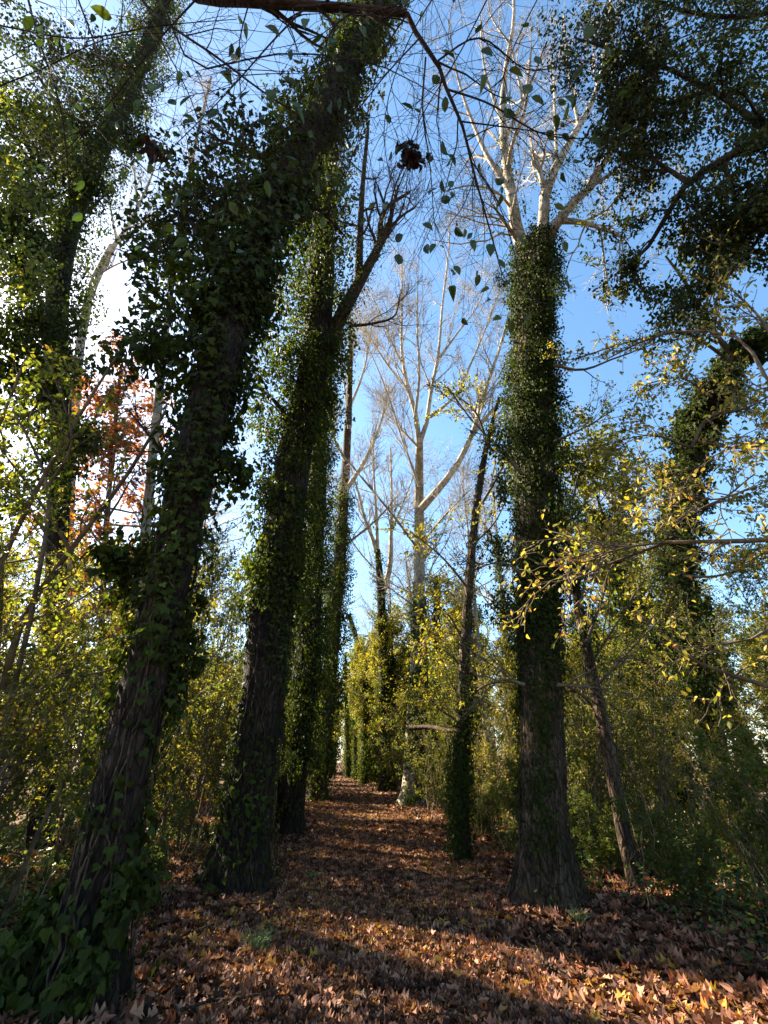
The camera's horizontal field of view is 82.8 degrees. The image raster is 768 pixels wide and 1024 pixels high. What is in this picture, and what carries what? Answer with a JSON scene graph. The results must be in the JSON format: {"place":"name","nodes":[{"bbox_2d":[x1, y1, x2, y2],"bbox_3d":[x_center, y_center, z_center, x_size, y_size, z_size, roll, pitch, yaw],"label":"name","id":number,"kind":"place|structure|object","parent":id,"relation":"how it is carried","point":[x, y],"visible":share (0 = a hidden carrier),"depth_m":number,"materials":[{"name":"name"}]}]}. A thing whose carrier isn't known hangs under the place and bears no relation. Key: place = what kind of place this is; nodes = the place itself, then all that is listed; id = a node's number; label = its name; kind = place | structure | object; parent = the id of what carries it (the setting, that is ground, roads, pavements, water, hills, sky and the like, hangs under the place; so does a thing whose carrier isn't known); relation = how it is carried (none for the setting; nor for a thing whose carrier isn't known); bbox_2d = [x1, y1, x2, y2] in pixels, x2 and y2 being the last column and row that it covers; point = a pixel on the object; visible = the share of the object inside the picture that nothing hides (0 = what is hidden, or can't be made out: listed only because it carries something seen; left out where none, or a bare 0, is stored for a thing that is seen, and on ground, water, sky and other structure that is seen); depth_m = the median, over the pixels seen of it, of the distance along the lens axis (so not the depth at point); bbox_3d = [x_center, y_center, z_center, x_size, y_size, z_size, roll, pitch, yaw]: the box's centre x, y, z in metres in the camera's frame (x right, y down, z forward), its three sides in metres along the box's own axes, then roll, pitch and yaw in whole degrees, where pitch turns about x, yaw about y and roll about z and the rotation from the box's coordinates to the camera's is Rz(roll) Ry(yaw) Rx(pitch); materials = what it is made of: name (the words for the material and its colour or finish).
{"place":"outdoors","nodes":[
{"label":"outdoors","id":0,"kind":"place"},
{"bbox_2d":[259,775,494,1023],"bbox_3d":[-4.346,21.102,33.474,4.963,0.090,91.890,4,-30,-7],"label":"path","id":1,"kind":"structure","parent":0,"point":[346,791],"depth_m":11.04,"materials":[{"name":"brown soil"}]},
{"bbox_2d":[0,762,767,1023],"bbox_3d":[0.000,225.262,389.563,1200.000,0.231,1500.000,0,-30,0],"label":"ground","id":2,"kind":"structure","parent":0,"point":[666,979],"depth_m":4.20,"materials":[{"name":"brown plant"}]},
{"bbox_2d":[0,777,87,908],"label":"dry stalks","id":3,"kind":"object","parent":2,"relation":"on","point":[2,885],"visible":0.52,"depth_m":5.15,"materials":[{"name":"brown plant"}]},
{"bbox_2d":[0,595,118,817],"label":"sapling","id":4,"kind":"object","parent":2,"relation":"on","point":[32,794],"visible":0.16,"depth_m":8.37,"materials":[{"name":"green plant"}]},
{"bbox_2d":[0,510,119,737],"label":"thicket shrub","id":5,"kind":"object","parent":2,"relation":"on","point":[46,573],"visible":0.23,"depth_m":7.33,"materials":[{"name":"green plant"}]},
{"bbox_2d":[0,535,119,782],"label":"woodland tree","id":6,"kind":"object","parent":2,"relation":"on","point":[82,584],"visible":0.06,"depth_m":27.19,"materials":[{"name":"green plant"}]},
{"bbox_2d":[16,620,118,830],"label":"woodland tree","id":7,"kind":"object","parent":2,"relation":"on","point":[80,697],"visible":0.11,"depth_m":12.05,"materials":[{"name":"green plant"}]},
{"bbox_2d":[0,556,135,860],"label":"thicket shrub","id":8,"kind":"object","parent":2,"relation":"on","point":[14,796],"visible":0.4,"depth_m":5.78,"materials":[{"name":"green plant"}]},
{"bbox_2d":[0,341,167,927],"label":"hazel shrub","id":9,"kind":"object","parent":2,"relation":"on","point":[37,591],"visible":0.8,"depth_m":5.07,"materials":[{"name":"green plant"}]},
{"bbox_2d":[12,618,168,859],"bbox_3d":[-5.952,4.335,8.771,3.278,4.620,3.252,4,-30,-7],"label":"thicket shrub","id":10,"kind":"object","parent":2,"relation":"on","point":[59,830],"visible":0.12,"depth_m":7.81,"materials":[{"name":"green plant"}]},
{"bbox_2d":[0,0,189,851],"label":"ivy covered tree","id":11,"kind":"object","parent":2,"relation":"on","point":[49,316],"visible":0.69,"depth_m":12.23,"materials":[{"name":"green plant"}]},
{"bbox_2d":[64,595,134,814],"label":"woodland tree","id":12,"kind":"object","parent":2,"relation":"on","point":[108,667],"visible":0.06,"depth_m":15.87,"materials":[{"name":"green plant"}]},
{"bbox_2d":[0,485,200,862],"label":"thicket shrub","id":13,"kind":"object","parent":2,"relation":"on","point":[27,729],"visible":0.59,"depth_m":4.82,"materials":[{"name":"green plant"}]},
{"bbox_2d":[0,814,218,1007],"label":"ground cover","id":14,"kind":"object","parent":2,"relation":"on","point":[4,891],"visible":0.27,"depth_m":6.50,"materials":[{"name":"green plant"}]},
{"bbox_2d":[46,120,179,811],"bbox_3d":[-17.121,-10.245,24.904,12.641,46.370,5.051,0,-30,0],"label":"poplar","id":15,"kind":"object","parent":2,"relation":"on","point":[111,248],"visible":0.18,"depth_m":30.12,"materials":[{"name":"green plant"}]},
{"bbox_2d":[22,332,206,761],"bbox_3d":[-11.237,0.228,17.680,7.859,20.911,5.999,-20,-36,31],"label":"maple","id":16,"kind":"object","parent":2,"relation":"on","point":[111,456],"visible":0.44,"depth_m":18.88,"materials":[{"name":"orange plant"}]},
{"bbox_2d":[40,625,242,840],"bbox_3d":[-3.925,3.946,7.677,2.957,4.200,2.980,-9,-31,15],"label":"thicket shrub","id":17,"kind":"object","parent":2,"relation":"on","point":[172,735],"visible":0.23,"depth_m":7.24,"materials":[{"name":"green plant"}]},
{"bbox_2d":[84,596,218,824],"bbox_3d":[-4.452,3.816,8.209,2.429,4.928,2.735,12,-32,-20],"label":"thicket shrub","id":18,"kind":"object","parent":2,"relation":"on","point":[187,723],"visible":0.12,"depth_m":8.55,"materials":[{"name":"green plant"}]},
{"bbox_2d":[136,786,196,885],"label":"thicket shrub","id":19,"kind":"object","parent":2,"relation":"on","point":[153,850],"visible":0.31,"depth_m":5.90,"materials":[{"name":"green plant"}]},
{"bbox_2d":[82,400,264,623],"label":"poplar","id":20,"kind":"object","parent":2,"relation":"on","point":[217,513],"visible":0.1,"depth_m":23.96,"materials":[{"name":"green plant"}]},
{"bbox_2d":[124,556,224,802],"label":"woodland tree","id":21,"kind":"object","parent":2,"relation":"on","point":[200,588],"visible":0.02,"depth_m":22.23,"materials":[{"name":"green plant"}]},
{"bbox_2d":[104,518,246,833],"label":"sapling","id":22,"kind":"object","parent":2,"relation":"on","point":[217,571],"visible":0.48,"depth_m":11.44,"materials":[{"name":"green plant"}]},
{"bbox_2d":[133,55,219,631],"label":"poplar","id":23,"kind":"object","parent":2,"relation":"on","point":[155,419],"visible":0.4,"depth_m":18.92,"materials":[{"name":"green plant"}]},
{"bbox_2d":[137,730,229,867],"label":"dry stalks","id":24,"kind":"object","parent":2,"relation":"on","point":[195,810],"visible":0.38,"depth_m":7.98,"materials":[{"name":"brown plant"}]},
{"bbox_2d":[148,632,246,829],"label":"thicket shrub","id":25,"kind":"object","parent":2,"relation":"on","point":[158,794],"visible":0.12,"depth_m":11.25,"materials":[{"name":"green plant"}]},
{"bbox_2d":[156,626,243,851],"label":"thicket shrub","id":26,"kind":"object","parent":2,"relation":"on","point":[199,775],"visible":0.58,"depth_m":8.97,"materials":[{"name":"green plant"}]},
{"bbox_2d":[0,0,410,1023],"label":"ivy covered tree","id":27,"kind":"object","parent":2,"relation":"on","point":[74,958],"visible":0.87,"depth_m":5.40,"materials":[{"name":"green plant"}]},
{"bbox_2d":[157,538,254,831],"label":"sapling","id":28,"kind":"object","parent":2,"relation":"on","point":[224,633],"visible":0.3,"depth_m":12.23,"materials":[{"name":"green plant"}]},
{"bbox_2d":[189,562,251,817],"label":"sapling","id":29,"kind":"object","parent":2,"relation":"on","point":[218,769],"visible":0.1,"depth_m":14.91,"materials":[{"name":"green plant"}]},
{"bbox_2d":[180,973,284,1011],"bbox_3d":[-1.145,3.709,3.376,0.794,0.230,0.166,12,-32,-20],"label":"fallen stick","id":30,"kind":"object","parent":2,"relation":"on","point":[194,1005],"visible":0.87,"depth_m":3.31,"materials":[{"name":"brown wood"}]},
{"bbox_2d":[205,744,297,826],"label":"thicket shrub","id":31,"kind":"object","parent":2,"relation":"on","point":[288,756],"visible":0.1,"depth_m":9.97,"materials":[{"name":"green plant"}]},
{"bbox_2d":[233,921,280,949],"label":"grass tuft","id":32,"kind":"object","parent":2,"relation":"on","point":[258,943],"visible":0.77,"depth_m":4.37,"materials":[{"name":"green plant"}]},
{"bbox_2d":[272,375,343,836],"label":"ivy covered tree","id":33,"kind":"object","parent":2,"relation":"on","point":[301,727],"visible":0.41,"depth_m":12.84,"materials":[{"name":"green plant"}]},
{"bbox_2d":[189,106,440,898],"bbox_3d":[-1.051,-4.711,11.218,5.923,23.307,4.113,0,-30,0],"label":"ivy covered tree","id":34,"kind":"object","parent":2,"relation":"on","point":[237,857],"visible":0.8,"depth_m":9.44,"materials":[{"name":"green plant"}]},
{"bbox_2d":[0,0,680,344],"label":"overhanging tree","id":35,"kind":"object","parent":2,"relation":"on","point":[381,12],"visible":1,"depth_m":3.61,"materials":[{"name":"green plant"}]},
{"bbox_2d":[134,133,169,163],"bbox_3d":[-1.893,-2.967,3.562,0.286,0.262,0.192,12,-32,-20],"label":"leaf bunch","id":36,"kind":"object","parent":35,"relation":"hanging from","point":[149,147],"visible":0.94,"depth_m":3.56,"materials":[{"name":"brown plant"}]},
{"bbox_2d":[395,138,433,172],"bbox_3d":[0.247,-2.917,3.567,0.312,0.261,0.244,0,-30,0],"label":"leaf bunch","id":37,"kind":"object","parent":35,"relation":"hanging from","point":[412,160],"visible":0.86,"depth_m":3.56,"materials":[{"name":"black plant"}]},
{"bbox_2d":[339,652,352,777],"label":"ivy covered tree","id":38,"kind":"object","parent":2,"relation":"on","point":[346,762],"visible":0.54,"depth_m":51.98,"materials":[{"name":"green plant"}]},
{"bbox_2d":[349,705,359,779],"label":"ivy covered tree","id":39,"kind":"object","parent":2,"relation":"on","point":[355,747],"visible":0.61,"depth_m":45.98,"materials":[{"name":"green plant"}]},
{"bbox_2d":[340,634,377,781],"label":"woodland tree","id":40,"kind":"object","parent":2,"relation":"on","point":[350,701],"visible":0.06,"depth_m":42.65,"materials":[{"name":"green plant"}]},
{"bbox_2d":[305,297,414,801],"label":"poplar","id":41,"kind":"object","parent":2,"relation":"on","point":[318,789],"visible":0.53,"depth_m":25.62,"materials":[{"name":"green plant"}]},
{"bbox_2d":[342,630,377,784],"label":"woodland tree","id":42,"kind":"object","parent":2,"relation":"on","point":[366,715],"visible":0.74,"depth_m":38.44,"materials":[{"name":"green plant"}]},
{"bbox_2d":[348,598,408,785],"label":"woodland tree","id":43,"kind":"object","parent":2,"relation":"on","point":[359,697],"visible":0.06,"depth_m":35.89,"materials":[{"name":"green plant"}]},
{"bbox_2d":[354,526,412,726],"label":"poplar","id":44,"kind":"object","parent":2,"relation":"on","point":[363,600],"visible":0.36,"depth_m":45.63,"materials":[{"name":"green plant"}]},
{"bbox_2d":[331,412,436,791],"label":"poplar","id":45,"kind":"object","parent":2,"relation":"on","point":[381,602],"visible":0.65,"depth_m":34.23,"materials":[{"name":"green plant"}]},
{"bbox_2d":[362,602,411,791],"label":"woodland tree","id":46,"kind":"object","parent":2,"relation":"on","point":[397,666],"visible":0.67,"depth_m":30.70,"materials":[{"name":"green plant"}]},
{"bbox_2d":[380,695,405,794],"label":"thicket shrub","id":47,"kind":"object","parent":2,"relation":"on","point":[395,734],"visible":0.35,"depth_m":25.23,"materials":[{"name":"green plant"}]},
{"bbox_2d":[382,694,428,779],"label":"thicket shrub","id":48,"kind":"object","parent":2,"relation":"on","point":[401,752],"visible":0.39,"depth_m":22.20,"materials":[{"name":"green plant"}]},
{"bbox_2d":[381,688,438,790],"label":"thicket shrub","id":49,"kind":"object","parent":2,"relation":"on","point":[403,757],"visible":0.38,"depth_m":19.38,"materials":[{"name":"green plant"}]},
{"bbox_2d":[373,516,451,654],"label":"poplar","id":50,"kind":"object","parent":2,"relation":"on","point":[409,608],"visible":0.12,"depth_m":56.91,"materials":[{"name":"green plant"}]},
{"bbox_2d":[357,425,470,791],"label":"poplar","id":51,"kind":"object","parent":2,"relation":"on","point":[409,591],"visible":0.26,"depth_m":32.62,"materials":[{"name":"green plant"}]},
{"bbox_2d":[382,681,454,810],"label":"thicket shrub","id":52,"kind":"object","parent":2,"relation":"on","point":[430,772],"visible":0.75,"depth_m":16.41,"materials":[{"name":"green plant"}]},
{"bbox_2d":[404,655,456,794],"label":"woodland tree","id":53,"kind":"object","parent":2,"relation":"on","point":[449,721],"visible":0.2,"depth_m":22.61,"materials":[{"name":"green plant"}]},
{"bbox_2d":[425,569,453,790],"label":"ivy covered tree","id":54,"kind":"object","parent":2,"relation":"on","point":[435,609],"visible":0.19,"depth_m":29.64,"materials":[{"name":"green plant"}]},
{"bbox_2d":[329,209,553,806],"bbox_3d":[2.739,-4.696,21.732,11.663,33.814,10.085,-17,-34,27],"label":"poplar","id":55,"kind":"object","parent":2,"relation":"on","point":[407,795],"visible":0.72,"depth_m":23.14,"materials":[{"name":"white plant"}]},
{"bbox_2d":[373,365,518,860],"bbox_3d":[2.088,1.266,10.314,4.533,12.077,3.283,-9,-31,15],"label":"ivy covered tree","id":56,"kind":"object","parent":2,"relation":"on","point":[459,830],"visible":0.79,"depth_m":10.14,"materials":[{"name":"green plant"}]},
{"bbox_2d":[416,641,479,789],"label":"sapling","id":57,"kind":"object","parent":2,"relation":"on","point":[441,685],"visible":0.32,"depth_m":17.77,"materials":[{"name":"green plant"}]},
{"bbox_2d":[428,438,509,786],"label":"poplar","id":58,"kind":"object","parent":2,"relation":"on","point":[475,610],"visible":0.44,"depth_m":26.53,"materials":[{"name":"green plant"}]},
{"bbox_2d":[426,684,516,809],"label":"thicket shrub","id":59,"kind":"object","parent":2,"relation":"on","point":[491,771],"visible":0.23,"depth_m":14.67,"materials":[{"name":"green plant"}]},
{"bbox_2d":[438,587,506,793],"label":"woodland tree","id":60,"kind":"object","parent":2,"relation":"on","point":[452,610],"visible":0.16,"depth_m":25.48,"materials":[{"name":"green plant"}]},
{"bbox_2d":[437,662,509,817],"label":"thicket shrub","id":61,"kind":"object","parent":2,"relation":"on","point":[482,753],"visible":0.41,"depth_m":13.13,"materials":[{"name":"green plant"}]},
{"bbox_2d":[434,568,513,790],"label":"woodland tree","id":62,"kind":"object","parent":2,"relation":"on","point":[455,595],"visible":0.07,"depth_m":28.08,"materials":[{"name":"green plant"}]},
{"bbox_2d":[444,761,512,841],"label":"thicket shrub","id":63,"kind":"object","parent":2,"relation":"on","point":[495,801],"visible":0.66,"depth_m":10.17,"materials":[{"name":"green plant"}]},
{"bbox_2d":[444,445,516,771],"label":"poplar","id":64,"kind":"object","parent":2,"relation":"on","point":[499,582],"visible":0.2,"depth_m":36.29,"materials":[{"name":"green plant"}]},
{"bbox_2d":[470,607,518,819],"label":"sapling","id":65,"kind":"object","parent":2,"relation":"on","point":[506,696],"visible":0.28,"depth_m":13.18,"materials":[{"name":"green plant"}]},
{"bbox_2d":[477,668,519,817],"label":"thicket shrub","id":66,"kind":"object","parent":2,"relation":"on","point":[506,722],"visible":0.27,"depth_m":10.85,"materials":[{"name":"green plant"}]},
{"bbox_2d":[493,744,582,831],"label":"thicket shrub","id":67,"kind":"object","parent":2,"relation":"on","point":[510,764],"visible":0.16,"depth_m":8.57,"materials":[{"name":"green plant"}]},
{"bbox_2d":[400,0,710,913],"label":"ivy covered tree","id":68,"kind":"object","parent":2,"relation":"on","point":[546,870],"visible":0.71,"depth_m":8.49,"materials":[{"name":"green plant"}]},
{"bbox_2d":[497,633,638,861],"bbox_3d":[3.687,4.300,8.017,2.682,3.780,2.661,-23,-37,35],"label":"thicket shrub","id":69,"kind":"object","parent":2,"relation":"on","point":[597,758],"visible":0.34,"depth_m":7.92,"materials":[{"name":"green plant"}]},
{"bbox_2d":[510,661,650,837],"bbox_3d":[4.924,5.437,10.303,2.957,4.200,2.980,-18,-34,28],"label":"thicket shrub","id":70,"kind":"object","parent":2,"relation":"on","point":[585,783],"visible":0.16,"depth_m":9.76,"materials":[{"name":"green plant"}]},
{"bbox_2d":[562,652,617,826],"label":"woodland tree","id":71,"kind":"object","parent":2,"relation":"on","point":[576,668],"visible":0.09,"depth_m":11.64,"materials":[{"name":"green plant"}]},
{"bbox_2d":[512,656,672,832],"bbox_3d":[5.234,5.793,11.354,3.278,4.620,3.252,7,-31,-12],"label":"thicket shrub","id":72,"kind":"object","parent":2,"relation":"on","point":[573,709],"visible":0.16,"depth_m":10.85,"materials":[{"name":"green plant"}]},
{"bbox_2d":[567,782,640,874],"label":"thicket shrub","id":73,"kind":"object","parent":2,"relation":"on","point":[605,846],"visible":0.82,"depth_m":6.86,"materials":[{"name":"green plant"}]},
{"bbox_2d":[560,630,659,850],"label":"thicket shrub","id":74,"kind":"object","parent":2,"relation":"on","point":[616,737],"visible":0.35,"depth_m":8.61,"materials":[{"name":"green plant"}]},
{"bbox_2d":[522,432,703,889],"bbox_3d":[3.971,1.884,7.823,2.676,8.278,2.517,8,-31,-13],"label":"leaning tree","id":75,"kind":"object","parent":2,"relation":"on","point":[625,839],"visible":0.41,"depth_m":7.44,"materials":[{"name":"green plant"}]},
{"bbox_2d":[472,806,767,977],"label":"ground cover","id":76,"kind":"object","parent":2,"relation":"on","point":[749,901],"visible":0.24,"depth_m":5.26,"materials":[{"name":"green plant"}]},
{"bbox_2d":[569,616,682,828],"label":"woodland tree","id":77,"kind":"object","parent":2,"relation":"on","point":[632,674],"visible":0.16,"depth_m":13.26,"materials":[{"name":"green plant"}]},
{"bbox_2d":[494,223,767,751],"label":"hazel tree","id":78,"kind":"object","parent":2,"relation":"on","point":[718,541],"visible":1,"depth_m":4.55,"materials":[{"name":"yellow plant"}]},
{"bbox_2d":[579,637,687,844],"bbox_3d":[5.763,5.057,9.930,2.186,4.435,2.462,-13,-32,21],"label":"thicket shrub","id":79,"kind":"object","parent":2,"relation":"on","point":[651,755],"visible":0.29,"depth_m":9.49,"materials":[{"name":"green plant"}]},
{"bbox_2d":[563,402,704,807],"bbox_3d":[12.351,2.122,21.901,6.512,21.668,6.151,-17,-34,28],"label":"poplar","id":80,"kind":"object","parent":2,"relation":"on","point":[611,495],"visible":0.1,"depth_m":23.39,"materials":[{"name":"green plant"}]},
{"bbox_2d":[566,632,708,850],"bbox_3d":[4.868,4.279,8.023,2.682,3.780,2.661,-26,-39,37],"label":"thicket shrub","id":81,"kind":"object","parent":2,"relation":"on","point":[639,791],"visible":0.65,"depth_m":7.97,"materials":[{"name":"green plant"}]},
{"bbox_2d":[555,401,738,819],"bbox_3d":[9.474,2.586,17.517,6.297,17.063,6.411,23,-37,-34],"label":"woodland tree","id":82,"kind":"object","parent":2,"relation":"on","point":[592,478],"visible":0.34,"depth_m":17.86,"materials":[{"name":"green plant"}]},
{"bbox_2d":[531,0,767,352],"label":"evergreen tree","id":83,"kind":"object","parent":2,"relation":"on","point":[749,216],"visible":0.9,"depth_m":8.34,"materials":[{"name":"green plant"}]},
{"bbox_2d":[540,220,767,832],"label":"ivy covered tree","id":84,"kind":"object","parent":2,"relation":"on","point":[691,439],"visible":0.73,"depth_m":9.45,"materials":[{"name":"green plant"}]},
{"bbox_2d":[604,782,727,915],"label":"thicket shrub","id":85,"kind":"object","parent":2,"relation":"on","point":[671,862],"visible":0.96,"depth_m":5.20,"materials":[{"name":"green plant"}]},
{"bbox_2d":[617,672,721,847],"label":"thicket shrub","id":86,"kind":"object","parent":2,"relation":"on","point":[690,772],"visible":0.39,"depth_m":9.14,"materials":[{"name":"green plant"}]},
{"bbox_2d":[602,510,767,790],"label":"sapling","id":87,"kind":"object","parent":2,"relation":"on","point":[735,701],"visible":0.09,"depth_m":11.94,"materials":[{"name":"green plant"}]},
{"bbox_2d":[604,795,767,918],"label":"dry stalks","id":88,"kind":"object","parent":2,"relation":"on","point":[721,885],"visible":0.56,"depth_m":5.20,"materials":[{"name":"brown plant"}]},
{"bbox_2d":[622,590,767,796],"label":"thicket shrub","id":89,"kind":"object","parent":2,"relation":"on","point":[718,734],"visible":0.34,"depth_m":10.11,"materials":[{"name":"green plant"}]},
{"bbox_2d":[642,588,760,795],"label":"woodland tree","id":90,"kind":"object","parent":2,"relation":"on","point":[727,655],"visible":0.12,"depth_m":10.95,"materials":[{"name":"green plant"}]},
{"bbox_2d":[660,719,767,902],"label":"thicket shrub","id":91,"kind":"object","parent":2,"relation":"on","point":[716,811],"visible":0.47,"depth_m":5.36,"materials":[{"name":"green plant"}]},
{"bbox_2d":[666,697,767,886],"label":"thicket shrub","id":92,"kind":"object","parent":2,"relation":"on","point":[720,762],"visible":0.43,"depth_m":6.39,"materials":[{"name":"green plant"}]},
{"bbox_2d":[687,705,767,867],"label":"thicket shrub","id":93,"kind":"object","parent":2,"relation":"on","point":[749,794],"visible":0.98,"depth_m":4.63,"materials":[{"name":"green plant"}]},
{"bbox_2d":[693,568,767,791],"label":"woodland tree","id":94,"kind":"object","parent":2,"relation":"on","point":[736,683],"visible":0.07,"depth_m":28.32,"materials":[{"name":"green plant"}]},
{"bbox_2d":[694,787,767,879],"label":"thicket shrub","id":95,"kind":"object","parent":2,"relation":"on","point":[709,825],"visible":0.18,"depth_m":6.45,"materials":[{"name":"green plant"}]},
{"bbox_2d":[702,531,767,719],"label":"sapling","id":96,"kind":"object","parent":2,"relation":"on","point":[720,555],"visible":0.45,"depth_m":15.72,"materials":[{"name":"green plant"}]},
{"bbox_2d":[724,599,767,723],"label":"woodland tree","id":97,"kind":"object","parent":2,"relation":"on","point":[743,645],"visible":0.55,"depth_m":12.43,"materials":[{"name":"green plant"}]},
{"bbox_2d":[731,588,767,694],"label":"thicket shrub","id":98,"kind":"object","parent":2,"relation":"on","point":[750,628],"visible":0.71,"depth_m":9.70,"materials":[{"name":"green plant"}]},
{"bbox_2d":[0,0,767,762],"label":"sky","id":99,"kind":"structure","parent":0,"point":[585,318],"materials":[{"name":"blue"}]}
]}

